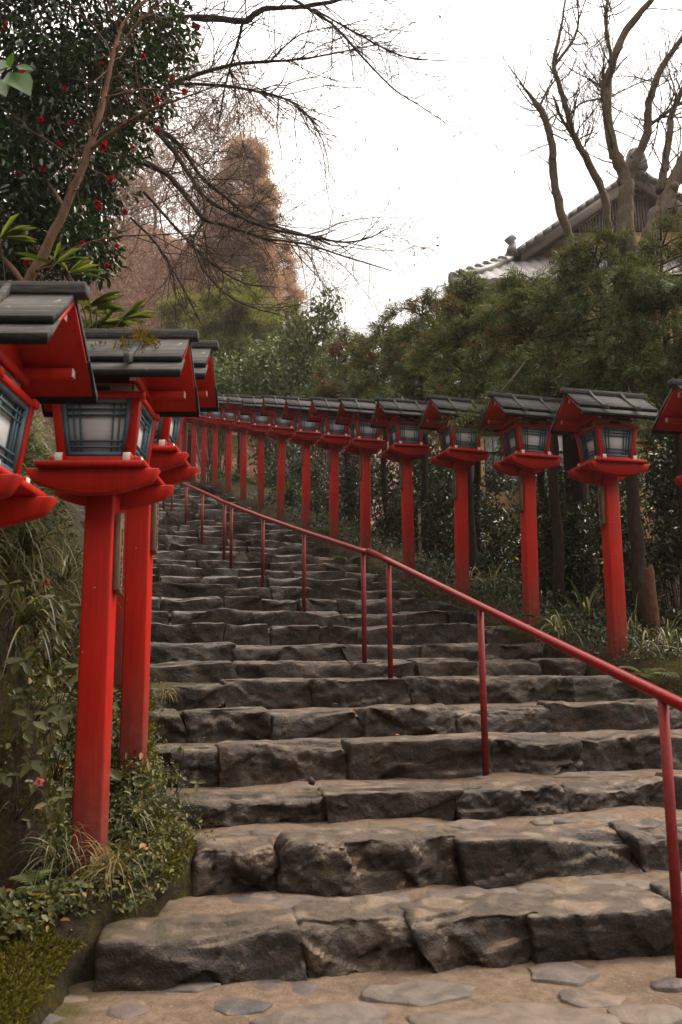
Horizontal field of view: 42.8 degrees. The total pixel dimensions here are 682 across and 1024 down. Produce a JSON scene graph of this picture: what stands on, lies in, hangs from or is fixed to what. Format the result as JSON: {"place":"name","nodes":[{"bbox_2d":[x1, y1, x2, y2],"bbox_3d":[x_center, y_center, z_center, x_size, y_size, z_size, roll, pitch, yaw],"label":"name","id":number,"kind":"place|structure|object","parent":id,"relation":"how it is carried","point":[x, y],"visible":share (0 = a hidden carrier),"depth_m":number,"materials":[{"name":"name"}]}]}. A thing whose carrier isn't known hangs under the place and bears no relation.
{"place":"outdoors","nodes":[
{"label":"outdoors","id":0,"kind":"place"},
{"bbox_2d":[1,211,449,534],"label":"hills","id":1,"kind":"structure","parent":0,"point":[144,279],"depth_m":61.65,"materials":[{"name":"plant"}]},
{"bbox_2d":[36,196,164,328],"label":"brown bare tree","id":2,"kind":"object","parent":1,"relation":"on","point":[115,289],"visible":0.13,"depth_m":51.11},
{"bbox_2d":[53,65,167,249],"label":"brown bare tree","id":3,"kind":"object","parent":1,"relation":"on","point":[115,119],"visible":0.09,"depth_m":64.53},
{"bbox_2d":[54,117,210,285],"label":"brown bare tree","id":4,"kind":"object","parent":1,"relation":"on","point":[134,206],"visible":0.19,"depth_m":62.51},
{"bbox_2d":[80,188,204,328],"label":"brown bare tree","id":5,"kind":"object","parent":1,"relation":"on","point":[160,293],"visible":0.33,"depth_m":55.69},
{"bbox_2d":[105,90,216,238],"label":"brown bare tree","id":6,"kind":"object","parent":1,"relation":"on","point":[156,147],"visible":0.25,"depth_m":68.39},
{"bbox_2d":[109,11,284,286],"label":"brown bare tree","id":7,"kind":"object","parent":1,"relation":"on","point":[207,128],"visible":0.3,"depth_m":61.81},
{"bbox_2d":[175,56,298,226],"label":"brown bare tree","id":8,"kind":"object","parent":1,"relation":"on","point":[267,118],"visible":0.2,"depth_m":63.37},
{"bbox_2d":[241,182,346,305],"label":"brown bare tree","id":9,"kind":"object","parent":1,"relation":"on","point":[306,252],"visible":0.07,"depth_m":61.78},
{"bbox_2d":[0,415,681,1023],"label":"ground","id":10,"kind":"structure","parent":0,"point":[88,927],"depth_m":3.95,"materials":[{"name":"plant"}]},
{"bbox_2d":[0,579,32,679],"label":"leafy plant","id":11,"kind":"object","parent":10,"relation":"on","point":[17,663],"visible":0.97,"depth_m":3.73,"materials":[{"name":"green plant"}]},
{"bbox_2d":[0,54,33,96],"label":"leafy branch","id":12,"kind":"object","parent":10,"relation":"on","point":[23,82],"visible":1,"depth_m":2.53,"materials":[{"name":"green plant"}]},
{"bbox_2d":[0,693,45,786],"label":"leafy plant","id":13,"kind":"object","parent":10,"relation":"on","point":[29,714],"visible":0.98,"depth_m":3.62,"materials":[{"name":"green plant"}]},
{"bbox_2d":[7,869,52,894],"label":"leaf","id":14,"kind":"object","parent":10,"relation":"on","point":[29,875],"visible":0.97,"depth_m":3.37,"materials":[{"name":"green plant"}]},
{"bbox_2d":[0,771,72,821],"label":"leafy plant","id":15,"kind":"object","parent":10,"relation":"on","point":[49,808],"visible":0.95,"depth_m":3.53,"materials":[{"name":"green plant"}]},
{"bbox_2d":[0,567,81,676],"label":"grass tuft","id":16,"kind":"object","parent":10,"relation":"on","point":[32,616],"visible":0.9,"depth_m":4.10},
{"bbox_2d":[0,497,84,605],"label":"grass tuft","id":17,"kind":"object","parent":10,"relation":"on","point":[22,536],"visible":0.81,"depth_m":4.57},
{"bbox_2d":[12,685,72,757],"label":"leafy plant","id":18,"kind":"object","parent":10,"relation":"on","point":[43,718],"visible":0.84,"depth_m":3.85,"materials":[{"name":"green plant"}]},
{"bbox_2d":[0,214,87,280],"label":"bamboo grass","id":19,"kind":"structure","parent":10,"relation":"on","point":[31,256],"depth_m":4.92,"materials":[{"name":"green plant"}]},
{"bbox_2d":[7,603,80,686],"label":"leafy plant","id":20,"kind":"object","parent":10,"relation":"on","point":[56,642],"visible":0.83,"depth_m":4.05,"materials":[{"name":"green plant"}]},
{"bbox_2d":[15,592,79,639],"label":"leafy plant","id":21,"kind":"object","parent":10,"relation":"on","point":[56,605],"visible":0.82,"depth_m":4.18,"materials":[{"name":"green plant"}]},
{"bbox_2d":[0,281,97,527],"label":"post lantern","id":22,"kind":"object","parent":10,"relation":"on","point":[44,356],"visible":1,"depth_m":2.98,"materials":[{"name":"red wood"}]},
{"bbox_2d":[5,813,106,906],"bbox_3d":[-1.145,1.398,3.525,0.424,0.336,0.364,0,-10,0],"label":"grass tuft","id":23,"kind":"object","parent":10,"relation":"on","point":[56,854],"visible":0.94,"depth_m":3.53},
{"bbox_2d":[1,527,124,613],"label":"grass tuft","id":24,"kind":"object","parent":10,"relation":"on","point":[70,573],"visible":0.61,"depth_m":4.87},
{"bbox_2d":[10,704,120,813],"bbox_3d":[-1.208,1.038,3.718,0.410,0.422,0.358,-4,-10,20],"label":"leafy plant","id":25,"kind":"object","parent":10,"relation":"on","point":[61,802],"visible":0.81,"depth_m":3.76,"materials":[{"name":"green plant"}]},
{"bbox_2d":[34,662,119,722],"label":"leafy plant","id":26,"kind":"object","parent":10,"relation":"on","point":[50,681],"visible":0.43,"depth_m":4.12,"materials":[{"name":"green plant"}]},
{"bbox_2d":[51,829,154,915],"bbox_3d":[-1.015,1.460,3.459,0.486,0.362,0.408,-9,-13,40],"label":"grass tuft","id":27,"kind":"object","parent":10,"relation":"on","point":[115,860],"visible":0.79,"depth_m":3.45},
{"bbox_2d":[49,251,157,328],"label":"bamboo grass","id":28,"kind":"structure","parent":10,"relation":"on","point":[105,302],"depth_m":5.60,"materials":[{"name":"green plant"}]},
{"bbox_2d":[0,414,215,941],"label":"undergrowth","id":29,"kind":"object","parent":10,"relation":"on","point":[62,895],"visible":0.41,"depth_m":3.91,"materials":[{"name":"green plant"}]},
{"bbox_2d":[25,319,199,889],"bbox_3d":[-1.071,0.600,3.825,0.830,3.037,0.640,0,-10,-1],"label":"post lantern","id":30,"kind":"object","parent":10,"relation":"on","point":[100,469],"visible":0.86,"depth_m":3.81,"materials":[{"name":"red wood"}]},
{"bbox_2d":[113,510,126,696],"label":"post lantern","id":31,"kind":"object","parent":10,"relation":"on","point":[118,647],"depth_m":5.79,"materials":[{"name":"brown wood"}]},
{"bbox_2d":[0,0,274,304],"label":"camellia tree","id":32,"kind":"object","parent":10,"relation":"on","point":[32,133],"visible":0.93,"depth_m":6.45,"materials":[{"name":"green plant"}]},
{"bbox_2d":[118,340,218,779],"bbox_3d":[-1.111,0.492,4.767,0.830,2.987,0.640,0,-10,-1],"label":"post lantern","id":33,"kind":"object","parent":10,"relation":"on","point":[168,457],"visible":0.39,"depth_m":4.72,"materials":[{"name":"red wood"}]},
{"bbox_2d":[183,417,196,481],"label":"post lantern","id":34,"kind":"object","parent":10,"relation":"on","point":[190,420],"visible":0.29,"depth_m":24.16,"materials":[{"name":"red wood"}]},
{"bbox_2d":[193,412,206,482],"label":"post lantern","id":35,"kind":"object","parent":10,"relation":"on","point":[200,421],"visible":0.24,"depth_m":22.95,"materials":[{"name":"red wood"}]},
{"bbox_2d":[153,286,254,481],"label":"conifer tree","id":36,"kind":"object","parent":10,"relation":"on","point":[174,322],"visible":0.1,"depth_m":34.33,"materials":[{"name":"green plant"}]},
{"bbox_2d":[203,412,220,487],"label":"post lantern","id":37,"kind":"object","parent":10,"relation":"on","point":[212,419],"visible":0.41,"depth_m":21.70,"materials":[{"name":"red wood"}]},
{"bbox_2d":[188,171,236,316],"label":"tall conifer","id":38,"kind":"object","parent":10,"relation":"on","point":[197,288],"visible":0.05,"depth_m":52.71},
{"bbox_2d":[196,349,240,481],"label":"broadleaf tree","id":39,"kind":"object","parent":10,"relation":"on","point":[219,387],"visible":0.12,"depth_m":25.55,"materials":[{"name":"green plant"}]},
{"bbox_2d":[216,394,234,494],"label":"post lantern","id":40,"kind":"object","parent":10,"relation":"on","point":[226,421],"visible":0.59,"depth_m":20.45,"materials":[{"name":"red wood"}]},
{"bbox_2d":[179,264,295,473],"bbox_3d":[-3.459,-4.478,30.191,4.476,8.489,4.948,6,-11,-32],"label":"conifer tree","id":41,"kind":"object","parent":10,"relation":"on","point":[234,316],"visible":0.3,"depth_m":29.67,"materials":[{"name":"green plant"}]},
{"bbox_2d":[224,394,250,501],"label":"post lantern","id":42,"kind":"object","parent":10,"relation":"on","point":[242,423],"visible":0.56,"depth_m":19.22,"materials":[{"name":"red wood"}]},
{"bbox_2d":[197,131,288,352],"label":"tall conifer","id":43,"kind":"object","parent":10,"relation":"on","point":[231,171],"visible":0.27,"depth_m":48.85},
{"bbox_2d":[240,395,271,513],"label":"post lantern","id":44,"kind":"object","parent":10,"relation":"on","point":[260,426],"visible":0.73,"depth_m":17.88,"materials":[{"name":"red wood"}]},
{"bbox_2d":[214,316,317,487],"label":"broadleaf tree","id":45,"kind":"object","parent":10,"relation":"on","point":[266,385],"visible":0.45,"depth_m":24.66,"materials":[{"name":"green plant"}]},
{"bbox_2d":[220,295,321,444],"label":"conifer tree","id":46,"kind":"object","parent":10,"relation":"on","point":[274,303],"visible":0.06,"depth_m":34.42,"materials":[{"name":"green plant"}]},
{"bbox_2d":[260,395,294,519],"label":"post lantern","id":47,"kind":"object","parent":10,"relation":"on","point":[281,431],"visible":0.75,"depth_m":16.66,"materials":[{"name":"red wood"}]},
{"bbox_2d":[1,0,561,398],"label":"bare maple","id":48,"kind":"object","parent":10,"relation":"on","point":[173,144],"visible":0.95,"depth_m":9.12,"materials":[{"name":"brown plant"}]},
{"bbox_2d":[264,445,300,492],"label":"evergreen shrub","id":49,"kind":"object","parent":10,"relation":"on","point":[273,466],"visible":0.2,"depth_m":22.60,"materials":[{"name":"green plant"}]},
{"bbox_2d":[266,476,301,506],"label":"shrub","id":50,"kind":"object","parent":10,"relation":"on","point":[290,493],"visible":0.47,"depth_m":18.70,"materials":[{"name":"green plant"}]},
{"bbox_2d":[247,423,320,495],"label":"shrub","id":51,"kind":"object","parent":10,"relation":"on","point":[265,450],"visible":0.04,"depth_m":31.77,"materials":[{"name":"green plant"}]},
{"bbox_2d":[269,233,312,336],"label":"tall conifer","id":52,"kind":"object","parent":10,"relation":"on","point":[291,285],"visible":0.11,"depth_m":54.83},
{"bbox_2d":[282,396,320,530],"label":"post lantern","id":53,"kind":"object","parent":10,"relation":"on","point":[306,435],"visible":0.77,"depth_m":15.29,"materials":[{"name":"red wood"}]},
{"bbox_2d":[273,283,345,511],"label":"broadleaf tree","id":54,"kind":"object","parent":10,"relation":"on","point":[298,360],"visible":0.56,"depth_m":22.80,"materials":[{"name":"green plant"}]},
{"bbox_2d":[285,442,344,512],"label":"evergreen shrub","id":55,"kind":"object","parent":10,"relation":"on","point":[313,477],"visible":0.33,"depth_m":20.66,"materials":[{"name":"green plant"}]},
{"bbox_2d":[307,397,350,548],"bbox_3d":[-0.114,-0.383,14.025,0.830,2.987,0.640,3,-11,-16],"label":"post lantern","id":56,"kind":"object","parent":10,"relation":"on","point":[334,439],"visible":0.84,"depth_m":14.02,"materials":[{"name":"red wood"}]},
{"bbox_2d":[270,426,390,526],"bbox_3d":[-0.330,-1.417,28.816,3.907,5.658,3.440,0,-10,0],"label":"shrub","id":57,"kind":"object","parent":10,"relation":"on","point":[341,454],"visible":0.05,"depth_m":28.21,"materials":[{"name":"green plant"}]},
{"bbox_2d":[299,449,376,527],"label":"evergreen shrub","id":58,"kind":"object","parent":10,"relation":"on","point":[344,498],"visible":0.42,"depth_m":18.59,"materials":[{"name":"green plant"}]},
{"bbox_2d":[292,323,388,516],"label":"cypress tree","id":59,"kind":"object","parent":10,"relation":"on","point":[329,382],"visible":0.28,"depth_m":18.99,"materials":[{"name":"green plant"}]},
{"bbox_2d":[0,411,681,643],"bbox_3d":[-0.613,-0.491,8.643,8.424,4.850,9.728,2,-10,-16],"label":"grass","id":60,"kind":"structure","parent":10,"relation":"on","point":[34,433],"depth_m":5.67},
{"bbox_2d":[0,464,681,1023],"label":"moss","id":61,"kind":"object","parent":10,"relation":"on","point":[14,946],"visible":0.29,"depth_m":3.13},
{"bbox_2d":[335,397,387,558],"bbox_3d":[0.358,-0.218,12.816,0.830,2.987,0.640,3,-11,-14],"label":"post lantern","id":62,"kind":"object","parent":10,"relation":"on","point":[355,415],"visible":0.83,"depth_m":12.82,"materials":[{"name":"red wood"}]},
{"bbox_2d":[76,482,681,991],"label":"stone stairway","id":63,"kind":"object","parent":10,"relation":"on","point":[380,846],"visible":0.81,"depth_m":4.91,"materials":[{"name":"stone"}]},
{"bbox_2d":[182,482,229,560],"bbox_3d":[-2.199,0.065,13.623,0.140,1.856,3.955,3,-10,-19],"label":"handrail","id":64,"kind":"object","parent":63,"relation":"on","point":[202,492],"visible":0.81,"depth_m":13.16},
{"bbox_2d":[221,500,374,662],"bbox_3d":[-0.596,0.533,9.356,0.182,2.214,5.022,3,-10,-22],"label":"handrail","id":65,"kind":"object","parent":63,"relation":"on","point":[304,532],"visible":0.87,"depth_m":8.95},
{"bbox_2d":[366,548,681,978],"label":"handrail","id":66,"kind":"object","parent":63,"relation":"on","point":[666,699],"visible":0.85,"depth_m":3.81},
{"bbox_2d":[349,457,418,545],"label":"evergreen shrub","id":67,"kind":"object","parent":10,"relation":"on","point":[379,521],"visible":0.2,"depth_m":16.63,"materials":[{"name":"green plant"}]},
{"bbox_2d":[335,310,439,542],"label":"cypress tree","id":68,"kind":"object","parent":10,"relation":"on","point":[364,377],"visible":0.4,"depth_m":16.85,"materials":[{"name":"green plant"}]},
{"bbox_2d":[370,397,431,579],"bbox_3d":[0.871,-0.038,11.442,0.830,2.987,0.640,2,-11,-17],"label":"post lantern","id":69,"kind":"object","parent":10,"relation":"on","point":[399,421],"visible":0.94,"depth_m":11.45,"materials":[{"name":"red wood"}]},
{"bbox_2d":[370,433,447,535],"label":"shrub","id":70,"kind":"object","parent":10,"relation":"on","point":[392,484],"visible":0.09,"depth_m":25.18,"materials":[{"name":"green plant"}]},
{"bbox_2d":[357,285,467,558],"bbox_3d":[1.390,-1.444,14.820,2.363,4.846,2.356,0,-10,0],"label":"cypress tree","id":71,"kind":"object","parent":10,"relation":"on","point":[398,386],"visible":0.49,"depth_m":14.64,"materials":[{"name":"green plant"}]},
{"bbox_2d":[386,470,440,552],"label":"evergreen shrub","id":72,"kind":"object","parent":10,"relation":"on","point":[398,511],"visible":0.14,"depth_m":15.37,"materials":[{"name":"green plant"}]},
{"bbox_2d":[413,434,453,556],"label":"shrub","id":73,"kind":"object","parent":10,"relation":"on","point":[429,460],"visible":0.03,"depth_m":16.65,"materials":[{"name":"green plant"}]},
{"bbox_2d":[414,450,454,566],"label":"evergreen shrub","id":74,"kind":"object","parent":10,"relation":"on","point":[442,492],"visible":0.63,"depth_m":13.93,"materials":[{"name":"green plant"}]},
{"bbox_2d":[419,395,489,605],"bbox_3d":[1.398,0.119,10.125,0.830,2.987,0.640,3,-10,-17],"label":"post lantern","id":75,"kind":"object","parent":10,"relation":"on","point":[457,456],"visible":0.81,"depth_m":10.13,"materials":[{"name":"red wood"}]},
{"bbox_2d":[403,343,513,574],"bbox_3d":[1.745,-0.657,11.898,1.758,3.246,1.803,0,-10,0],"label":"slender tree","id":76,"kind":"object","parent":10,"relation":"on","point":[473,557],"visible":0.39,"depth_m":11.74,"materials":[{"name":"green plant"}]},
{"bbox_2d":[393,268,525,573],"bbox_3d":[2.026,-1.256,12.719,2.414,4.855,2.479,8,-13,-41],"label":"cypress tree","id":77,"kind":"object","parent":10,"relation":"on","point":[455,329],"visible":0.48,"depth_m":12.73,"materials":[{"name":"green plant"}]},
{"bbox_2d":[248,489,681,667],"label":"ivy","id":78,"kind":"object","parent":10,"relation":"on","point":[508,596],"visible":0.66,"depth_m":9.76,"materials":[{"name":"green plant"}]},
{"bbox_2d":[440,457,521,585],"bbox_3d":[2.024,0.496,12.546,1.162,2.611,1.889,0,-10,0],"label":"evergreen shrub","id":79,"kind":"object","parent":10,"relation":"on","point":[493,554],"visible":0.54,"depth_m":12.20,"materials":[{"name":"green plant"}]},
{"bbox_2d":[453,467,521,587],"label":"evergreen shrub","id":80,"kind":"object","parent":10,"relation":"on","point":[486,503],"visible":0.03,"depth_m":14.99,"materials":[{"name":"green plant"}]},
{"bbox_2d":[479,392,561,623],"bbox_3d":[1.904,0.264,8.814,0.830,2.987,0.640,3,-10,-16],"label":"post lantern","id":81,"kind":"object","parent":10,"relation":"on","point":[523,427],"visible":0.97,"depth_m":8.81,"materials":[{"name":"red wood"}]},
{"bbox_2d":[454,266,613,598],"bbox_3d":[2.577,-1.070,11.288,2.487,4.628,2.330,0,-10,0],"label":"cypress tree","id":82,"kind":"object","parent":10,"relation":"on","point":[510,296],"visible":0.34,"depth_m":11.22,"materials":[{"name":"green plant"}]},
{"bbox_2d":[504,462,564,597],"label":"evergreen shrub","id":83,"kind":"object","parent":10,"relation":"on","point":[540,572],"visible":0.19,"depth_m":13.66,"materials":[{"name":"green plant"}]},
{"bbox_2d":[492,318,611,613],"bbox_3d":[2.924,-0.509,10.744,1.686,3.793,1.687,7,-12,-36],"label":"slender tree","id":84,"kind":"object","parent":10,"relation":"on","point":[578,490],"visible":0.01,"depth_m":10.65,"materials":[{"name":"brown plant"}]},
{"bbox_2d":[453,0,652,328],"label":"bare tree","id":85,"kind":"object","parent":10,"relation":"on","point":[564,222],"visible":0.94,"depth_m":10.91,"materials":[{"name":"brown plant"}]},
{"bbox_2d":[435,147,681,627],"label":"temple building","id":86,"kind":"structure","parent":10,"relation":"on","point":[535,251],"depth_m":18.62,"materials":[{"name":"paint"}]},
{"bbox_2d":[484,432,518,491],"bbox_3d":[3.190,-0.964,16.862,0.840,1.171,0.085,0,-10,0],"label":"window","id":87,"kind":"structure","parent":86,"relation":"in","point":[490,451],"depth_m":16.83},
{"bbox_2d":[535,609,583,650],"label":"strap plant","id":88,"kind":"object","parent":10,"relation":"on","point":[559,631],"visible":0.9,"depth_m":7.51,"materials":[{"name":"green plant"}]},
{"bbox_2d":[484,319,645,606],"bbox_3d":[2.500,-0.489,9.984,1.794,3.320,1.847,0,-10,0],"label":"slender tree","id":89,"kind":"object","parent":10,"relation":"on","point":[558,547],"visible":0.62,"depth_m":9.82,"materials":[{"name":"green plant"}]},
{"bbox_2d":[437,360,526,446],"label":"hanging branch","id":90,"kind":"object","parent":89,"relation":"attached to","point":[464,418],"visible":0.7,"depth_m":9.19,"materials":[{"name":"green plant"}]},
{"bbox_2d":[536,451,599,604],"bbox_3d":[2.851,0.393,10.622,1.031,2.429,0.989,7,-12,-38],"label":"evergreen shrub","id":91,"kind":"object","parent":10,"relation":"on","point":[567,519],"visible":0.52,"depth_m":10.43,"materials":[{"name":"green plant"}]},
{"bbox_2d":[543,575,602,627],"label":"strap plant","id":92,"kind":"object","parent":10,"relation":"on","point":[585,607],"visible":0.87,"depth_m":8.14,"materials":[{"name":"green plant"}]},
{"bbox_2d":[477,0,681,266],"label":"bare tree","id":93,"kind":"object","parent":10,"relation":"on","point":[597,179],"visible":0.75,"depth_m":11.27,"materials":[{"name":"brown plant"}]},
{"bbox_2d":[485,222,674,605],"bbox_3d":[2.957,-0.962,10.134,2.442,4.830,2.211,0,-10,0],"label":"cypress tree","id":94,"kind":"object","parent":10,"relation":"on","point":[568,306],"visible":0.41,"depth_m":10.23,"materials":[{"name":"green plant"}]},
{"bbox_2d":[521,0,681,334],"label":"bare tree","id":95,"kind":"object","parent":10,"relation":"on","point":[624,170],"visible":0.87,"depth_m":10.54,"materials":[{"name":"brown plant"}]},
{"bbox_2d":[550,388,657,658],"bbox_3d":[2.370,0.386,7.595,0.830,2.987,0.640,2,-10,-13],"label":"post lantern","id":96,"kind":"object","parent":10,"relation":"on","point":[599,427],"visible":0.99,"depth_m":7.61,"materials":[{"name":"red wood"}]},
{"bbox_2d":[565,454,646,613],"bbox_3d":[3.955,0.505,12.685,1.276,3.369,1.026,0,-10,0],"label":"evergreen shrub","id":97,"kind":"object","parent":10,"relation":"on","point":[622,484],"visible":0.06,"depth_m":12.70,"materials":[{"name":"green plant"}]},
{"bbox_2d":[578,485,647,623],"bbox_3d":[3.160,0.632,9.973,0.821,2.119,0.723,0,-10,0],"label":"evergreen shrub","id":98,"kind":"object","parent":10,"relation":"on","point":[625,536],"visible":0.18,"depth_m":10.02,"materials":[{"name":"green plant"}]},
{"bbox_2d":[549,207,681,637],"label":"cypress tree","id":99,"kind":"object","parent":10,"relation":"on","point":[634,277],"visible":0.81,"depth_m":9.16,"materials":[{"name":"green plant"}]},
{"bbox_2d":[550,283,681,633],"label":"slender tree","id":100,"kind":"object","parent":10,"relation":"on","point":[637,566],"visible":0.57,"depth_m":8.85,"materials":[{"name":"green plant"}]},
{"bbox_2d":[603,10,681,336],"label":"bare tree","id":101,"kind":"object","parent":10,"relation":"on","point":[666,189],"visible":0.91,"depth_m":10.06,"materials":[{"name":"brown plant"}]},
{"bbox_2d":[618,666,679,679],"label":"fern","id":102,"kind":"object","parent":10,"relation":"on","point":[654,672],"visible":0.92,"depth_m":6.44,"materials":[{"name":"green plant"}]},
{"bbox_2d":[621,429,681,635],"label":"evergreen shrub","id":103,"kind":"object","parent":10,"relation":"on","point":[643,519],"visible":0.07,"depth_m":11.27,"materials":[{"name":"green plant"}]},
{"bbox_2d":[622,433,681,637],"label":"evergreen shrub","id":104,"kind":"object","parent":10,"relation":"on","point":[667,552],"visible":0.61,"depth_m":9.40,"materials":[{"name":"green plant"}]},
{"bbox_2d":[645,565,664,635],"bbox_3d":[3.057,0.878,8.471,0.184,0.734,0.120,0,-10,0],"label":"tree stump","id":105,"kind":"object","parent":10,"relation":"on","point":[652,598],"visible":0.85,"depth_m":8.44,"materials":[{"name":"wood"}]},
{"bbox_2d":[650,379,681,487],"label":"post lantern","id":106,"kind":"object","parent":10,"relation":"on","point":[668,420],"visible":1,"depth_m":6.61,"materials":[{"name":"red wood"}]},
{"bbox_2d":[0,0,681,431],"label":"sky","id":107,"kind":"structure","parent":0,"point":[464,209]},
{"bbox_2d":[42,955,681,1023],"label":"path","id":108,"kind":"structure","parent":0,"point":[636,990],"depth_m":3.03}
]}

